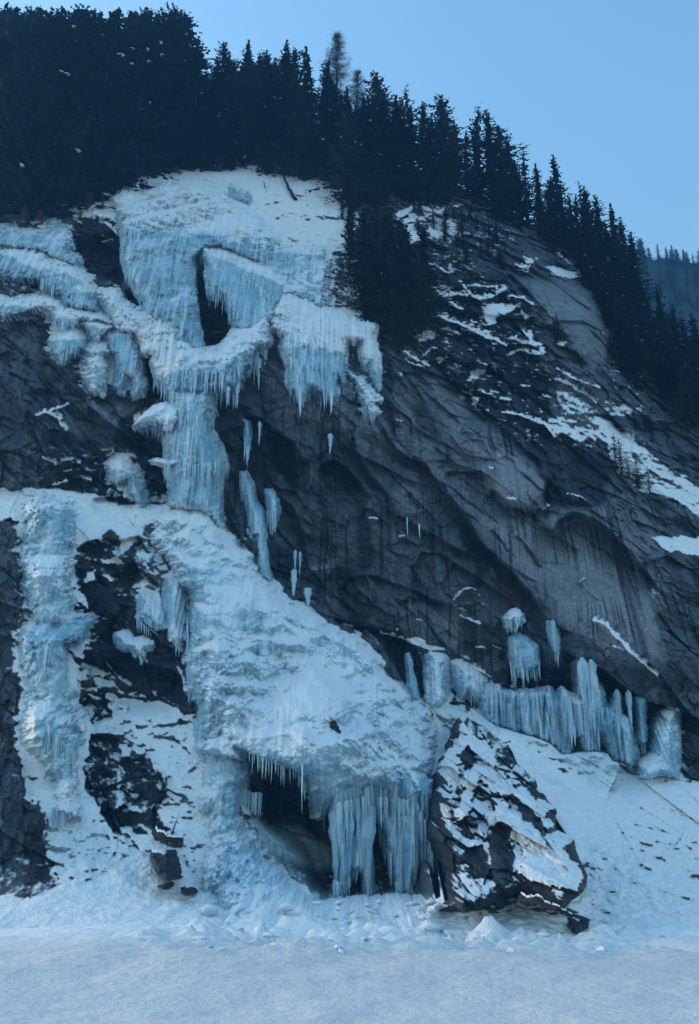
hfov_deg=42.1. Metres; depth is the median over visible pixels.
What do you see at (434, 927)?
ice chunk
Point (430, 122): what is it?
spruce tree
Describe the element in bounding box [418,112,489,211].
spruce tree
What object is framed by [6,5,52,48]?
spruce tree
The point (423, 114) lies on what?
spruce tree
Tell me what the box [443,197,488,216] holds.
fallen tree
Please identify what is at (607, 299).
spruce tree
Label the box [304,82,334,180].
spruce tree
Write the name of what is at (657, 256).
spruce tree
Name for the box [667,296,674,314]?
spruce tree
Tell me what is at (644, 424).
dwarf spruce
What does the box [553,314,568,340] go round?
dwarf spruce
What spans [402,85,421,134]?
spruce tree
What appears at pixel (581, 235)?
spruce tree
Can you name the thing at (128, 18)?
spruce tree
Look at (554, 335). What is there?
dwarf spruce
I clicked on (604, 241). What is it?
spruce tree
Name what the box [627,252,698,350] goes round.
distant hill
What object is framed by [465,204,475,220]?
dwarf spruce
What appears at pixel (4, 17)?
spruce tree
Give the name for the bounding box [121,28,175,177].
spruce tree
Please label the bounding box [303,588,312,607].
icicle
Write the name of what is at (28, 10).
spruce tree
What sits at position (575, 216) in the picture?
spruce tree
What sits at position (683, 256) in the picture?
spruce tree
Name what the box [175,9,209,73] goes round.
spruce tree
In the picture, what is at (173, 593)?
ice drape
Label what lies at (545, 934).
ice chunk
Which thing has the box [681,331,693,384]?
spruce tree
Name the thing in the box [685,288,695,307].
spruce tree
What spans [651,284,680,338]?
spruce tree
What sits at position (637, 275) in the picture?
spruce tree
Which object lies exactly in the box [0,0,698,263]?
sky
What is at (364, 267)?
fir tree
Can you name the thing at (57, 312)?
ice tier
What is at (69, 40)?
spruce tree
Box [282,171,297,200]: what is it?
leaning trunk
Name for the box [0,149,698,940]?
cliff
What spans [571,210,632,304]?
spruce tree
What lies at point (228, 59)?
spruce tree
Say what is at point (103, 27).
spruce tree
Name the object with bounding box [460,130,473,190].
spruce tree
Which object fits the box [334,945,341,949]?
ice chunk
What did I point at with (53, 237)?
ice tier
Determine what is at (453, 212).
dwarf spruce
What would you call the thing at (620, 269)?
spruce tree
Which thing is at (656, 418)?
dwarf spruce
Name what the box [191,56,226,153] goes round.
spruce tree
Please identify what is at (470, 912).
ice chunk
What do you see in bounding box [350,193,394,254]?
fir tree
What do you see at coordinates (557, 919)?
ice chunk
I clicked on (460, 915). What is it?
ice chunk
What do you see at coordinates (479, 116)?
spruce tree
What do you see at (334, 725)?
fallen log
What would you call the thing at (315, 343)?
hanging ice curtain
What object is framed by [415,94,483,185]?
spruce tree
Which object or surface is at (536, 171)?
spruce tree
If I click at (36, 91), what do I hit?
spruce tree
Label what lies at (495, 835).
boulder
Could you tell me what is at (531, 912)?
ice chunk
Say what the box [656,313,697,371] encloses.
spruce tree
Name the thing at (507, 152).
spruce tree
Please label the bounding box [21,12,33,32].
spruce tree
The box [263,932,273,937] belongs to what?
ice chunk
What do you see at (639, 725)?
hanging ice cluster
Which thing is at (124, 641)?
ice bulb
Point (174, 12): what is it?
spruce tree
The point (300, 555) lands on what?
icicle
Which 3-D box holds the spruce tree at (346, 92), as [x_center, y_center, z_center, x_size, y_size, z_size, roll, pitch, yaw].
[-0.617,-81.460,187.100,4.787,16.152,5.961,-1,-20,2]
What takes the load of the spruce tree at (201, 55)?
on the cliff
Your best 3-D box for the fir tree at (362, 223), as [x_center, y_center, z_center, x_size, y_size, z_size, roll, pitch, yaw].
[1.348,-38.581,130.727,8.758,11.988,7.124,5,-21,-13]
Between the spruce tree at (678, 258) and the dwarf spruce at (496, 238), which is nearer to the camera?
the dwarf spruce at (496, 238)
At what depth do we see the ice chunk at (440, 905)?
56.64 m
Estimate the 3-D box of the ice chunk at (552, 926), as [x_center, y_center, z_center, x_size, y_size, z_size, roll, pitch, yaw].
[12.469,25.329,55.377,0.989,0.357,0.450,8,-6,21]
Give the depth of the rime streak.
108.93 m
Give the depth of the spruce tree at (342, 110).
169.36 m
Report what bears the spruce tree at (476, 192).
on the cliff
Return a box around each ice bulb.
[46,326,88,365]
[77,339,111,398]
[102,452,150,507]
[112,629,155,664]
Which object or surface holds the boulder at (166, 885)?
on the cliff
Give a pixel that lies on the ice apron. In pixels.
(275, 674)
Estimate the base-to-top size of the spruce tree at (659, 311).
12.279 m
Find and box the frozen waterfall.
[109,176,281,347]
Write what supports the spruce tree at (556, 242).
on the cliff
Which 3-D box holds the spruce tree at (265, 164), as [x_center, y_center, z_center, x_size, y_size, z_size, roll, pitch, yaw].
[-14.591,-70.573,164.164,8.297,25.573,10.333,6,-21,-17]
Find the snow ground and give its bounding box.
[0,912,698,1023]
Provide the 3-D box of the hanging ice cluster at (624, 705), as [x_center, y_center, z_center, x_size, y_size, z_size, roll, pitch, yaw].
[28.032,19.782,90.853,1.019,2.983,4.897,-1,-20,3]
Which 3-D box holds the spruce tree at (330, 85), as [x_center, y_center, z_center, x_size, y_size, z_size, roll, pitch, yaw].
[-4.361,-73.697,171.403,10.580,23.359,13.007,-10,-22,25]
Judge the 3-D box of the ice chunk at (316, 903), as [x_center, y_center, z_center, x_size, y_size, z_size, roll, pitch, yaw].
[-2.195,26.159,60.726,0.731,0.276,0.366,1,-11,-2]
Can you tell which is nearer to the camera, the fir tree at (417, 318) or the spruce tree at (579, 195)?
the fir tree at (417, 318)
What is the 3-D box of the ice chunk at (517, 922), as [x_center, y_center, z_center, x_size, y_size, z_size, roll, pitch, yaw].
[10.413,25.555,56.246,1.086,0.664,0.926,-2,-18,2]
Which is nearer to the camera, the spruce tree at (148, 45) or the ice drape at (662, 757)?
the ice drape at (662, 757)
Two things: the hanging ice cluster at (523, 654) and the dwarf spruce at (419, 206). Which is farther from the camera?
the dwarf spruce at (419, 206)
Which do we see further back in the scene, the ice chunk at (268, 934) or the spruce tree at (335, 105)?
the spruce tree at (335, 105)
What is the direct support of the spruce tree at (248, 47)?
on the cliff
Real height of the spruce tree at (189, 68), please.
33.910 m
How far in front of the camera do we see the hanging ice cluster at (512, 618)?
93.11 m
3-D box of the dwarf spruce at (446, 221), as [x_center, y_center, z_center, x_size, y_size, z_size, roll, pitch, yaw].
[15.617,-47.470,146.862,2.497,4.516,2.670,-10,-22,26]
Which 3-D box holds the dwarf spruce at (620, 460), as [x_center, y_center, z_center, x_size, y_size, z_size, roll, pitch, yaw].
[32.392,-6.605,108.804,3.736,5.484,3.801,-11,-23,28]
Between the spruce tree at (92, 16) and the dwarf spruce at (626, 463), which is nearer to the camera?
the dwarf spruce at (626, 463)
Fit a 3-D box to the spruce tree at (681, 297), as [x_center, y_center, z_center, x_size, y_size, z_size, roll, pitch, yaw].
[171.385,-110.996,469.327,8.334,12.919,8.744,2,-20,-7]
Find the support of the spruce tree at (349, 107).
on the cliff
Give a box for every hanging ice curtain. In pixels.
[197,245,283,328]
[269,293,382,415]
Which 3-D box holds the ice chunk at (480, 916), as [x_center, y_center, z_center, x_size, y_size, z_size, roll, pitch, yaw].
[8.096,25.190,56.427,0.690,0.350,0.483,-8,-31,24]
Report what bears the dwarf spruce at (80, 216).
on the cliff
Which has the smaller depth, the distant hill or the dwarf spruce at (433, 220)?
the dwarf spruce at (433, 220)
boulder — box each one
[150,847,181,880]
[157,881,173,888]
[181,886,197,895]
[427,717,587,912]
[567,914,589,933]
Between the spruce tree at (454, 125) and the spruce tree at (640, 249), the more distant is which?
the spruce tree at (640, 249)
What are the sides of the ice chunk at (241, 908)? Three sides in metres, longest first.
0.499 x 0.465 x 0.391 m
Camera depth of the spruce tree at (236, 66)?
201.07 m
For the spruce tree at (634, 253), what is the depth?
152.26 m
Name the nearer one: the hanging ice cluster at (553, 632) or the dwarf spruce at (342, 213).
the hanging ice cluster at (553, 632)
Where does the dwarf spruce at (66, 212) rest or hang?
on the cliff
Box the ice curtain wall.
[478,657,640,770]
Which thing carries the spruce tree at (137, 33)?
on the cliff
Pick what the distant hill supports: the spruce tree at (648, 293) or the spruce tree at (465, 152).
the spruce tree at (648, 293)
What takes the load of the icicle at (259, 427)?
hanging from the cliff
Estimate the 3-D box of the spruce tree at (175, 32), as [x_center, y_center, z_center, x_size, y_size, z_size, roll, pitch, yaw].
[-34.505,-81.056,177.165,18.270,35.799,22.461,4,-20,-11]
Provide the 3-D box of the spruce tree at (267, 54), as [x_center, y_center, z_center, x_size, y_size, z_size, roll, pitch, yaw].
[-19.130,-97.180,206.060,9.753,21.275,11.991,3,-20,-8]
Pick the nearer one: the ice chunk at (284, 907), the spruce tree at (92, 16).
the ice chunk at (284, 907)
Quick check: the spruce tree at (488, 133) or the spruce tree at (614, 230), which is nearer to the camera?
the spruce tree at (614, 230)
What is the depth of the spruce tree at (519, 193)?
160.85 m
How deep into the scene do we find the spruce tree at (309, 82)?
176.05 m
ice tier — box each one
[0,217,83,268]
[0,246,101,311]
[0,291,119,335]
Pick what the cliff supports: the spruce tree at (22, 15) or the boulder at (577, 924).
the spruce tree at (22, 15)
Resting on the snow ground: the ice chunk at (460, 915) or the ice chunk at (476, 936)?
the ice chunk at (476, 936)
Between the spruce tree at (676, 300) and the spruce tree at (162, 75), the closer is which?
the spruce tree at (162, 75)
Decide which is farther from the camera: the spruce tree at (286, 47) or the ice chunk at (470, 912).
the spruce tree at (286, 47)
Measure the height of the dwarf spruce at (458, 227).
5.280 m
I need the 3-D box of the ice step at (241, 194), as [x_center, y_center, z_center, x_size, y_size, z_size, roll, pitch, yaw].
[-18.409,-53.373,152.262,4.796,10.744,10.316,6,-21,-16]
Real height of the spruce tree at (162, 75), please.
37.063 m
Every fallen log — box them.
[140,616,157,635]
[151,814,181,847]
[324,715,340,732]
[518,888,572,917]
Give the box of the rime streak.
[345,364,383,422]
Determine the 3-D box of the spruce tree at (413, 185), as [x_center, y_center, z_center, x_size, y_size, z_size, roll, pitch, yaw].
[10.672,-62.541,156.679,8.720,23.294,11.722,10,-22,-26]
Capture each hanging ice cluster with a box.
[500,607,525,632]
[507,632,540,688]
[545,619,560,666]
[621,694,633,722]
[632,696,647,755]
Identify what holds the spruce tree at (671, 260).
on the distant hill
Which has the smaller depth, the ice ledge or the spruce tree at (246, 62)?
the ice ledge
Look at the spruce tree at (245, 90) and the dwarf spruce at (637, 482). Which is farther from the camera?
the spruce tree at (245, 90)
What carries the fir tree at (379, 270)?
on the cliff
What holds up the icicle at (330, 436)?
hanging from the cliff
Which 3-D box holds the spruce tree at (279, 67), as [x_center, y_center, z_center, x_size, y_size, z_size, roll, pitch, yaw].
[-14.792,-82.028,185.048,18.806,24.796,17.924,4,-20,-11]
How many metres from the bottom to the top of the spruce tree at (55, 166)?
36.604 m
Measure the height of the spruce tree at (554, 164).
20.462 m
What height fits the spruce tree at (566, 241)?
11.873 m
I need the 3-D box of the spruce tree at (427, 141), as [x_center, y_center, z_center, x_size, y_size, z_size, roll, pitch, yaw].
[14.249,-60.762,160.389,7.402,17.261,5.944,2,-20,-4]
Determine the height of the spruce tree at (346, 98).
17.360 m
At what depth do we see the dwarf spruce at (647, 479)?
107.52 m
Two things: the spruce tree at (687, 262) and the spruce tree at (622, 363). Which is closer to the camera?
the spruce tree at (622, 363)
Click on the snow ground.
(302, 970)
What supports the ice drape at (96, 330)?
hanging from the ice tier at (57, 312)
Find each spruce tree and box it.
[0,2,22,37]
[0,22,101,227]
[0,37,96,204]
[0,42,115,225]
[0,59,62,222]
[4,6,21,56]
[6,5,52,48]
[8,28,119,206]
[10,8,25,24]
[19,4,38,20]
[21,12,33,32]
[28,10,55,63]
[31,4,105,53]
[31,7,178,209]
[44,6,57,25]
[51,7,66,30]
[62,4,89,82]
[73,15,98,64]
[81,10,127,180]
[98,17,123,80]
[106,10,115,25]
[120,6,159,29]
[120,11,131,29]
[120,12,154,47]
[120,13,199,134]
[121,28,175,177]
[124,12,157,51]
[133,20,197,177]
[135,2,206,86]
[142,15,203,157]
[153,13,166,28]
[159,71,242,171]
[165,28,214,169]
[173,36,226,128]
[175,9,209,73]
[183,12,203,74]
[183,13,210,72]
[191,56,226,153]
[197,62,240,157]
[198,64,281,166]
[208,79,253,170]
[209,41,227,77]
[218,49,291,157]
[218,51,236,111]
[218,58,242,114]
[220,63,230,114]
[237,40,254,75]
[239,51,255,87]
[245,52,256,77]
[245,66,295,173]
[251,49,317,156]
[252,58,318,115]
[255,88,341,181]
[256,57,284,145]
[261,49,272,89]
[273,40,289,64]
[289,47,304,86]
[289,58,319,102]
[296,46,320,105]
[296,68,317,160]
[298,63,319,131]
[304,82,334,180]
[305,109,405,210]
[309,76,346,154]
[312,84,358,189]
[313,58,332,130]
[313,102,387,189]
[318,70,336,121]
[339,94,347,130]
[342,86,352,109]
[344,97,351,112]
[352,105,358,127]
[353,106,405,212]
[355,91,370,134]
[356,69,415,131]
[363,86,397,166]
[363,95,376,139]
[375,93,407,194]
[382,101,409,198]
[384,104,446,209]
[388,94,399,135]
[391,96,422,176]
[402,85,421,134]
[412,102,433,165]
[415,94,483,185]
[416,129,449,207]
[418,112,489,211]
[418,114,438,168]
[449,131,465,189]
[451,121,463,171]
[458,119,491,210]
[460,107,492,179]
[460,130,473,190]
[471,109,507,202]
[471,125,546,210]
[477,143,528,222]
[496,159,542,232]
[499,136,531,210]
[517,149,543,218]
[525,190,545,235]
[530,163,546,224]
[530,180,575,245]
[542,176,572,251]
[548,154,574,235]
[559,201,612,278]
[559,205,575,257]
[561,194,580,251]
[564,181,589,246]
[565,193,589,269]
[569,206,624,286]
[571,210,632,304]
[572,186,602,259]
[591,194,628,264]
[592,262,635,331]
[597,217,631,282]
[603,223,631,289]
[604,203,637,281]
[607,307,644,378]
[609,217,642,297]
[609,240,655,315]
[626,232,665,302]
[628,245,655,317]
[637,239,646,257]
[641,292,662,349]
[644,281,653,303]
[646,248,654,259]
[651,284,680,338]
[652,299,676,359]
[655,244,662,262]
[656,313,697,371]
[663,246,669,262]
[665,249,676,266]
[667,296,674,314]
[668,304,698,351]
[669,244,677,263]
[671,287,678,305]
[673,287,688,305]
[675,248,681,267]
[675,318,698,369]
[677,310,689,330]
[681,249,689,265]
[681,252,692,267]
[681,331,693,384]
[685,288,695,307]
[686,312,698,361]
[695,296,698,312]
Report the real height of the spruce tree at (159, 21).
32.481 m
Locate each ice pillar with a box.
[239,470,272,581]
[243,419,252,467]
[264,488,281,534]
[404,652,419,699]
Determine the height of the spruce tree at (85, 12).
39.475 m
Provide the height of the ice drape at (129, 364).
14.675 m
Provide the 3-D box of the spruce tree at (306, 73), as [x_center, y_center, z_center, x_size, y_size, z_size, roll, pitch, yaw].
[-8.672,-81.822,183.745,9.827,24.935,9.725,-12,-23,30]
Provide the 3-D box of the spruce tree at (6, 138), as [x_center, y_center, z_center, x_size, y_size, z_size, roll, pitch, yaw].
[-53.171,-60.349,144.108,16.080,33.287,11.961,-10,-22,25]
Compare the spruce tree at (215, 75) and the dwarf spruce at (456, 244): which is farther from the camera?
the spruce tree at (215, 75)
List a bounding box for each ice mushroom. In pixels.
[131,401,178,438]
[148,457,178,483]
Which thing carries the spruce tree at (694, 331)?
on the cliff
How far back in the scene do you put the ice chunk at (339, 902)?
60.64 m
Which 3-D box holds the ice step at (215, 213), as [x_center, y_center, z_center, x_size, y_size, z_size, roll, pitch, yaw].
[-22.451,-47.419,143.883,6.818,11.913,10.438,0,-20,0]
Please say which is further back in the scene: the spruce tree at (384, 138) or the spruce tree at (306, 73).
the spruce tree at (306, 73)
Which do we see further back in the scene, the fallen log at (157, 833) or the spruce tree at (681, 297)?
the spruce tree at (681, 297)
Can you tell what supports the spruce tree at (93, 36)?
on the cliff
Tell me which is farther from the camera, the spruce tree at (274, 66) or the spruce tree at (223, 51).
the spruce tree at (223, 51)
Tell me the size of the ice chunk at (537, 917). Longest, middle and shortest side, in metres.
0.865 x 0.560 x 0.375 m
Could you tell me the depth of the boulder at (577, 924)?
55.03 m
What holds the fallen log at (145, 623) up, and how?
on the cliff
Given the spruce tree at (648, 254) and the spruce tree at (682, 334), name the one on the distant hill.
the spruce tree at (648, 254)
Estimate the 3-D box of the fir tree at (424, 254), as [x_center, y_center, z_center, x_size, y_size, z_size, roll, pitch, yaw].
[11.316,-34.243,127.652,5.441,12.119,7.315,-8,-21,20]
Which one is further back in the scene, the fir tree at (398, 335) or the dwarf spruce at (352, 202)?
the dwarf spruce at (352, 202)
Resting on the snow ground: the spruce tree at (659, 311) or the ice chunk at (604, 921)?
the ice chunk at (604, 921)
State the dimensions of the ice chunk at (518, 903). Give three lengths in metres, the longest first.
2.082 x 1.116 x 0.795 m
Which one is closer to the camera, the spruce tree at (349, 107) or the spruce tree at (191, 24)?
the spruce tree at (349, 107)
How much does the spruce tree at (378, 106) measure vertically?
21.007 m
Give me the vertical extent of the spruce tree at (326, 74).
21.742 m
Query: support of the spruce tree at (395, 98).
on the cliff
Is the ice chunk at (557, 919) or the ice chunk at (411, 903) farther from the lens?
the ice chunk at (411, 903)
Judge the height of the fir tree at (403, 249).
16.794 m
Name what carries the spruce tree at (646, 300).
on the cliff
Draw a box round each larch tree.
[319,28,355,95]
[343,66,369,109]
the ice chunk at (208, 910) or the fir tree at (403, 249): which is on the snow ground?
the ice chunk at (208, 910)
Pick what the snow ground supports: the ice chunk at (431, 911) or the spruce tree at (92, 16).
the ice chunk at (431, 911)
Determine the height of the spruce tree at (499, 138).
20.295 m
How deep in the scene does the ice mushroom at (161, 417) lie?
107.20 m
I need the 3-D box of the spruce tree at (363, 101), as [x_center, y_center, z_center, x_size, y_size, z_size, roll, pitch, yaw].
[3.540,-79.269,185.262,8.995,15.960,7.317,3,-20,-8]
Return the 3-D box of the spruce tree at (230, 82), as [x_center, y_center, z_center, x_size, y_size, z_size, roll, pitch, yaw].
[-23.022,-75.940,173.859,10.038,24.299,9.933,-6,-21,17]
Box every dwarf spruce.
[54,201,73,219]
[74,205,83,220]
[338,199,345,219]
[344,196,357,214]
[379,315,388,337]
[411,218,420,234]
[417,196,424,211]
[424,208,442,229]
[434,218,451,241]
[438,208,452,228]
[449,205,459,221]
[451,214,471,239]
[451,234,459,246]
[456,240,479,266]
[457,207,468,230]
[458,232,464,247]
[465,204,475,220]
[473,217,482,229]
[474,240,486,256]
[484,220,493,235]
[485,238,493,257]
[492,221,502,243]
[496,248,508,269]
[543,316,564,347]
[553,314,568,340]
[603,334,618,359]
[605,433,628,471]
[606,437,635,475]
[623,457,634,477]
[627,456,648,489]
[629,405,643,430]
[637,402,656,433]
[639,468,665,496]
[646,415,656,435]
[649,406,664,433]
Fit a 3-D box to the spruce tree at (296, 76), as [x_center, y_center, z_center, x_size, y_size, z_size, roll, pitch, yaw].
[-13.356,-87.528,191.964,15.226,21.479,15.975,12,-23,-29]
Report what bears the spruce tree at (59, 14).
on the cliff
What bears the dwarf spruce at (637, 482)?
on the cliff
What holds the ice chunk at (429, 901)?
on the snow ground
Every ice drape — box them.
[80,320,113,342]
[102,328,149,400]
[133,589,165,637]
[160,576,186,655]
[419,642,451,707]
[450,658,490,706]
[635,708,682,778]
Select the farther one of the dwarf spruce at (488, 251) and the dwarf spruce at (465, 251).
the dwarf spruce at (488, 251)
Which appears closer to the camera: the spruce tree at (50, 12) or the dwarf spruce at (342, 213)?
the dwarf spruce at (342, 213)
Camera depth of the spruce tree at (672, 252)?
495.63 m
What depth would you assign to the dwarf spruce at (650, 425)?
118.17 m
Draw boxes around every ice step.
[114,219,135,228]
[202,211,216,220]
[227,183,252,204]
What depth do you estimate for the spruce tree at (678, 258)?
494.12 m
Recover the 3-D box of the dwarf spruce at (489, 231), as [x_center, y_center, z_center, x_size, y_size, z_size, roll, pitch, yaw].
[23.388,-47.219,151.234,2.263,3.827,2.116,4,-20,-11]
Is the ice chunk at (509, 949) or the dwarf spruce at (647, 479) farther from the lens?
the dwarf spruce at (647, 479)
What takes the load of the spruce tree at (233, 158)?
on the cliff
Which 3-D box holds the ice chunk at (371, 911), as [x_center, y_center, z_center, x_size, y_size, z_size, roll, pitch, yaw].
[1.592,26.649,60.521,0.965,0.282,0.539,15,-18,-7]
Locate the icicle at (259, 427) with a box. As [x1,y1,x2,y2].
[258,421,261,442]
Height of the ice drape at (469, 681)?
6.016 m
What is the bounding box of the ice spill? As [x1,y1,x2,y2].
[192,717,426,928]
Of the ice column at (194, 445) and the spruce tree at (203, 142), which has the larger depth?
the spruce tree at (203, 142)
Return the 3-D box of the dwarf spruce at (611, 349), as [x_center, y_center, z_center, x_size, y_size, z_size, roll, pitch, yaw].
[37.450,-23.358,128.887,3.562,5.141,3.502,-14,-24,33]
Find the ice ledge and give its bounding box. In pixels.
[96,287,273,408]
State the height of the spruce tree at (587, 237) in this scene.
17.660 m
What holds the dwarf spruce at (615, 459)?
on the cliff
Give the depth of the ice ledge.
111.78 m
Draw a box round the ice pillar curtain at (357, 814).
[328,777,433,897]
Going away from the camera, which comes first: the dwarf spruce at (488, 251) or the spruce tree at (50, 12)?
the dwarf spruce at (488, 251)
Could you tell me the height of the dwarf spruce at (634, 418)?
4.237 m
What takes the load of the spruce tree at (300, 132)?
on the cliff
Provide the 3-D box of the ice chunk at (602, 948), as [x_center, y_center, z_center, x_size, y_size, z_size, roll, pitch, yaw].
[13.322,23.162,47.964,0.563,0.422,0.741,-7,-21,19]
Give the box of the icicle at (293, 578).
[290,569,296,595]
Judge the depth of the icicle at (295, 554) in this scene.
101.18 m
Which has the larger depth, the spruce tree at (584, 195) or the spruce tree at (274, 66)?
the spruce tree at (274, 66)
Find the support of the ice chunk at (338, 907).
on the snow ground
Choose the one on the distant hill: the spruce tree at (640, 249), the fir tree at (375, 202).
the spruce tree at (640, 249)
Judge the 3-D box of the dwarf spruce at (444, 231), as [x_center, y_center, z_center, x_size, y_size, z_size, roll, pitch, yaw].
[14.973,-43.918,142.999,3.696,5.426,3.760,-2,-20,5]
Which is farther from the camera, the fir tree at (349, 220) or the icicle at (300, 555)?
the fir tree at (349, 220)
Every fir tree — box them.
[323,202,475,311]
[330,209,371,273]
[336,204,359,257]
[338,223,399,308]
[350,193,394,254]
[353,283,386,336]
[358,241,407,334]
[373,223,445,324]
[375,289,429,350]
[377,261,453,334]
[414,229,448,305]
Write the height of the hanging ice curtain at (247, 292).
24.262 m
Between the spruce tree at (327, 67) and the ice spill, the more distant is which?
the spruce tree at (327, 67)
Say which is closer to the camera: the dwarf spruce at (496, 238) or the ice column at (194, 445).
the ice column at (194, 445)
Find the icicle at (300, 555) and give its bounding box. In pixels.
[298,551,301,577]
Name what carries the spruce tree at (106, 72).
on the cliff
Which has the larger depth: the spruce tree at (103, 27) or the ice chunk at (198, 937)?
the spruce tree at (103, 27)
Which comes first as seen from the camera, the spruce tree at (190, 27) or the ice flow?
the ice flow
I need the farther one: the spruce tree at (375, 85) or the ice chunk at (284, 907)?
the spruce tree at (375, 85)
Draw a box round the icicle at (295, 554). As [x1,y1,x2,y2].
[293,550,296,568]
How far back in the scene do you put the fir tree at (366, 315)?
119.56 m
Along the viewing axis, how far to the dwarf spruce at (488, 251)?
141.63 m
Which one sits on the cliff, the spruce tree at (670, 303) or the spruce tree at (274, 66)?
the spruce tree at (274, 66)
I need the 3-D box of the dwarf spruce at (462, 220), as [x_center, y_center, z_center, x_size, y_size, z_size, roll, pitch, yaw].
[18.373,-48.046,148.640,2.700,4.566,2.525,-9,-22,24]
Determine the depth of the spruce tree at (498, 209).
162.03 m
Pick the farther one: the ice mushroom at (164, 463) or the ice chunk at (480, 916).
the ice mushroom at (164, 463)
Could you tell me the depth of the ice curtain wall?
87.37 m
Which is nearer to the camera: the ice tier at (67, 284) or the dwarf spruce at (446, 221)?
the ice tier at (67, 284)
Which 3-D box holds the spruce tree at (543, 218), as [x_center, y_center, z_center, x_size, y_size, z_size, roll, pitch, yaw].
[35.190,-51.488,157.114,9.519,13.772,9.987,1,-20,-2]
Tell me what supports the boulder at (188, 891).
on the cliff
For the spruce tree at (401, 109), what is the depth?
168.28 m
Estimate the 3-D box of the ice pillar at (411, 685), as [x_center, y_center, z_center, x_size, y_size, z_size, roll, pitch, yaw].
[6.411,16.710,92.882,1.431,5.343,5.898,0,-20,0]
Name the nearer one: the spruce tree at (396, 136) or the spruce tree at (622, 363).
the spruce tree at (622, 363)
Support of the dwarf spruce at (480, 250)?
on the cliff
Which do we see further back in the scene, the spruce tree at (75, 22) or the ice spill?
the spruce tree at (75, 22)
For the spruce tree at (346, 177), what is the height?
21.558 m
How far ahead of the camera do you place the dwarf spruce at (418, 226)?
143.56 m
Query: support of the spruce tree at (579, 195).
on the cliff
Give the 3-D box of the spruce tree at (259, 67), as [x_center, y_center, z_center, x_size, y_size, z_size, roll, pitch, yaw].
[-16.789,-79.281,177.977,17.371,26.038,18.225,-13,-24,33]
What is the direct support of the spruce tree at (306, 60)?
on the cliff
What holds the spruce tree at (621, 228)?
on the cliff
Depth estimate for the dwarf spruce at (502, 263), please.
139.49 m
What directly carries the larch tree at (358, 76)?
on the cliff
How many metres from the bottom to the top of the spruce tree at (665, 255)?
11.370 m
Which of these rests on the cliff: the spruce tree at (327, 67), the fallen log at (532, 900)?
the spruce tree at (327, 67)
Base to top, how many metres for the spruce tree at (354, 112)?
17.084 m
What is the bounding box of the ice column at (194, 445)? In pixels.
[162,389,230,530]
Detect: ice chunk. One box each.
[192,935,206,939]
[201,904,218,916]
[238,905,244,910]
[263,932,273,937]
[279,903,291,911]
[311,901,321,904]
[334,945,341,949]
[335,900,343,904]
[335,905,342,910]
[367,909,379,914]
[404,901,415,905]
[418,914,427,920]
[423,922,443,932]
[424,899,435,905]
[427,909,436,914]
[433,903,442,908]
[442,930,453,936]
[456,912,465,918]
[464,909,475,916]
[473,934,480,939]
[477,914,484,919]
[506,947,515,951]
[509,919,525,926]
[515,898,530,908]
[528,910,537,914]
[532,914,541,919]
[536,932,550,937]
[545,915,568,925]
[546,923,559,929]
[597,946,606,951]
[600,919,607,923]
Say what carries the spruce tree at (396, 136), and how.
on the cliff
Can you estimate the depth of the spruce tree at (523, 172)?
167.79 m
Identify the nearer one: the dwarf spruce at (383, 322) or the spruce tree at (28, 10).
the dwarf spruce at (383, 322)
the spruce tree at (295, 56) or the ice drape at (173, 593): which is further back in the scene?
the spruce tree at (295, 56)
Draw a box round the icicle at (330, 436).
[328,433,332,452]
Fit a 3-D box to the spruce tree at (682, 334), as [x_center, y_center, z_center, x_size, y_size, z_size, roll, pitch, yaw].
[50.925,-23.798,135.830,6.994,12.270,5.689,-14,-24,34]
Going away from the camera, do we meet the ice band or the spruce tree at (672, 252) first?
the ice band
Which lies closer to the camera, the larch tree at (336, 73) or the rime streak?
the rime streak
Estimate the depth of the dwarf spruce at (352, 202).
144.53 m
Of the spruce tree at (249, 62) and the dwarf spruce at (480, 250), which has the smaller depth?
the dwarf spruce at (480, 250)
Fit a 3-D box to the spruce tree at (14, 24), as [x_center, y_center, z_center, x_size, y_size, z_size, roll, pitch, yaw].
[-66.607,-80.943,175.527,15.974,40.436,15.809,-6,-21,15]
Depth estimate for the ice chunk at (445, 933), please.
54.08 m
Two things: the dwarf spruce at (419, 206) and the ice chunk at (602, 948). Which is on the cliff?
the dwarf spruce at (419, 206)
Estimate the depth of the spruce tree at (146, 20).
201.31 m
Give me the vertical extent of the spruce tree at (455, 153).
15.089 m
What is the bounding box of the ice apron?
[150,505,437,824]
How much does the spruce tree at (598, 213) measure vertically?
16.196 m
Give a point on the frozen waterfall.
(162, 245)
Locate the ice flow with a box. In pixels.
[16,488,99,832]
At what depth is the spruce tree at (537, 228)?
159.06 m
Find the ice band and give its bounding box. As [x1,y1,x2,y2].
[221,191,333,307]
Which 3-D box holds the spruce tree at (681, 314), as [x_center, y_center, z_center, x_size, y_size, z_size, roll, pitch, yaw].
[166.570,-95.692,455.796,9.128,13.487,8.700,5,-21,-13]
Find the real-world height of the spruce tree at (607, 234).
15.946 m
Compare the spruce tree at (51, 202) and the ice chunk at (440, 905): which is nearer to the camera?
the ice chunk at (440, 905)
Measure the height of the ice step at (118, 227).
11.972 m
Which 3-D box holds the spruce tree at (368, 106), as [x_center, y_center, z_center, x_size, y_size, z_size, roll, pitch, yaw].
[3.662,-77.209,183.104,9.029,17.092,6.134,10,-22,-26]
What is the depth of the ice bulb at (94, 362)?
114.74 m
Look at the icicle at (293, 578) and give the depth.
98.83 m
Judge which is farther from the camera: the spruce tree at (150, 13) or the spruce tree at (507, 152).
the spruce tree at (150, 13)

